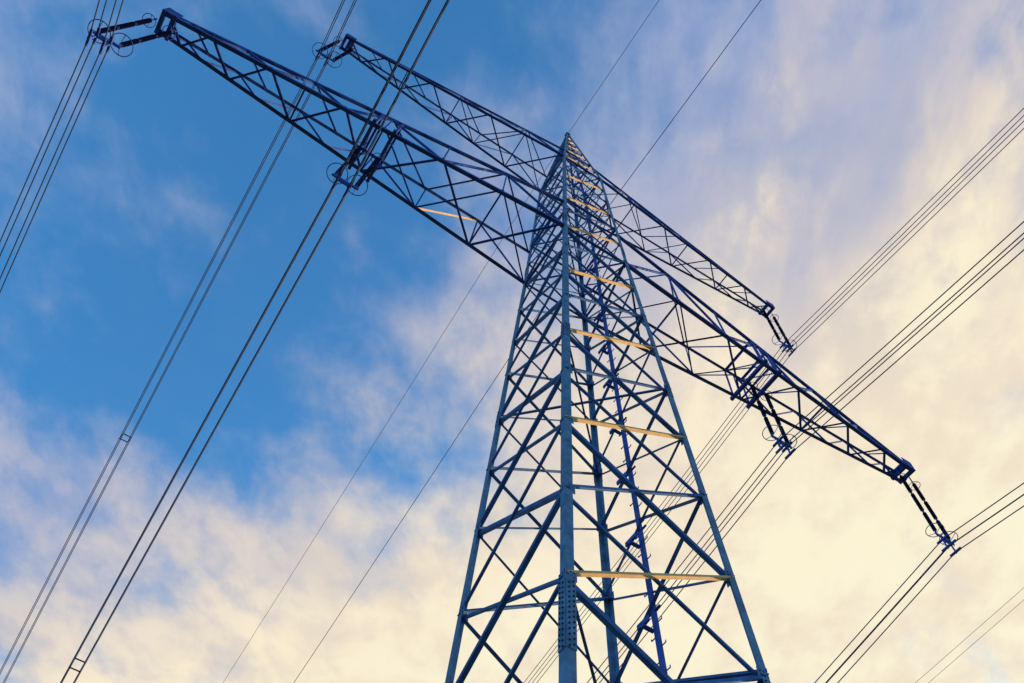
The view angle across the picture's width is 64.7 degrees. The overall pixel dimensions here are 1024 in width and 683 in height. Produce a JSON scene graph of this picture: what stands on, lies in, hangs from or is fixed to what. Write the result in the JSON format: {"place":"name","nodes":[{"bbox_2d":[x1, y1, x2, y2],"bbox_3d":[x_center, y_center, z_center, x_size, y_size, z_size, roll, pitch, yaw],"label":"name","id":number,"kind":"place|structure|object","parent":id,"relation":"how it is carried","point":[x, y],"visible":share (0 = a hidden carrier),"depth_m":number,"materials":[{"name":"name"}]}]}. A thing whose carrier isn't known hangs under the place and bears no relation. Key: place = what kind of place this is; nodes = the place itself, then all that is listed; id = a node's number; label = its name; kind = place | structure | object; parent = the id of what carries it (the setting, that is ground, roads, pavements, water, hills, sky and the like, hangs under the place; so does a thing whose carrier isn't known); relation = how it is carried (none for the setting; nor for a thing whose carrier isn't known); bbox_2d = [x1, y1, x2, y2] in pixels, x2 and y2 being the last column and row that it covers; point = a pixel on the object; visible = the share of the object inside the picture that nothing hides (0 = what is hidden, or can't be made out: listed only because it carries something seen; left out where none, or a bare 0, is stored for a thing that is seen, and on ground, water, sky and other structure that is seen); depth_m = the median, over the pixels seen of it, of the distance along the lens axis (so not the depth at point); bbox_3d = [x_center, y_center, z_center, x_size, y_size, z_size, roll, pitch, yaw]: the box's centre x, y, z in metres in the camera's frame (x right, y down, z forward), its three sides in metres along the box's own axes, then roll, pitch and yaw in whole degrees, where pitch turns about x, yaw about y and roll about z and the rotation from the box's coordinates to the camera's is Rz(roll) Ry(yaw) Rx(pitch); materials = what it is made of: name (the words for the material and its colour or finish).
{"place":"outdoors","nodes":[
{"label":"outdoors","id":0,"kind":"place"},
{"bbox_2d":[0,0,1023,682],"label":"sky","id":1,"kind":"structure","parent":0,"point":[822,128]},
{"bbox_2d":[915,590,1023,682],"bbox_3d":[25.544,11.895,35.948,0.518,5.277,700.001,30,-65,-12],"label":"power line","id":2,"kind":"object","parent":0,"point":[969,635],"visible":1,"depth_m":40.10,"materials":[{"name":"metal"}]},
{"label":"ground","id":3,"kind":"structure","parent":0,"visible":0},
{"bbox_2d":[85,8,960,682],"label":"transmission tower","id":4,"kind":"structure","parent":3,"relation":"on","point":[569,592],"depth_m":27.83,"materials":[{"name":"metal"}]},
{"bbox_2d":[0,0,123,292],"bbox_3d":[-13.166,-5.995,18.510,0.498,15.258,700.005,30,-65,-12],"label":"power line","id":5,"kind":"object","parent":4,"relation":"hanging from","point":[53,135],"visible":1,"depth_m":25.94,"materials":[{"name":"metal"}]},
{"bbox_2d":[0,0,356,682],"bbox_3d":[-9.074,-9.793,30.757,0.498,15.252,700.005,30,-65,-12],"label":"power line","id":6,"kind":"object","parent":4,"relation":"hanging from","point":[121,436],"visible":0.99,"depth_m":41.39,"materials":[{"name":"metal"}]},
{"bbox_2d":[60,0,449,682],"bbox_3d":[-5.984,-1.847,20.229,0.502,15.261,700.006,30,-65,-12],"label":"power line","id":7,"kind":"object","parent":4,"relation":"hanging from","point":[258,324],"visible":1,"depth_m":28.10,"materials":[{"name":"metal"}]},
{"bbox_2d":[224,0,658,680],"bbox_3d":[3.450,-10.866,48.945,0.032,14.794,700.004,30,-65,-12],"label":"ground wire","id":8,"kind":"object","parent":4,"relation":"attached to","point":[446,328],"visible":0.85,"depth_m":59.97,"materials":[{"name":"metal"}]},
{"bbox_2d":[294,0,760,681],"bbox_3d":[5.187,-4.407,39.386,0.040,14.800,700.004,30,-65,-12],"label":"ground wire","id":9,"kind":"object","parent":4,"relation":"attached to","point":[532,322],"visible":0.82,"depth_m":48.79,"materials":[{"name":"metal"}]},
{"bbox_2d":[524,108,1023,682],"bbox_3d":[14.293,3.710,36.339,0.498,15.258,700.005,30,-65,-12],"label":"power line","id":10,"kind":"object","parent":4,"relation":"hanging from","point":[808,336],"visible":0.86,"depth_m":41.24,"materials":[{"name":"metal"}]},
{"bbox_2d":[587,221,1023,682],"bbox_3d":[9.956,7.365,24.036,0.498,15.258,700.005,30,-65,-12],"label":"power line","id":11,"kind":"object","parent":4,"relation":"hanging from","point":[837,412],"visible":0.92,"depth_m":28.98,"materials":[{"name":"metal"}]},
{"bbox_2d":[814,483,1023,682],"bbox_3d":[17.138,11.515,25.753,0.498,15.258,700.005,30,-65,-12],"label":"power line","id":12,"kind":"object","parent":4,"relation":"hanging from","point":[889,612],"visible":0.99,"depth_m":32.84,"materials":[{"name":"metal"}]}
]}

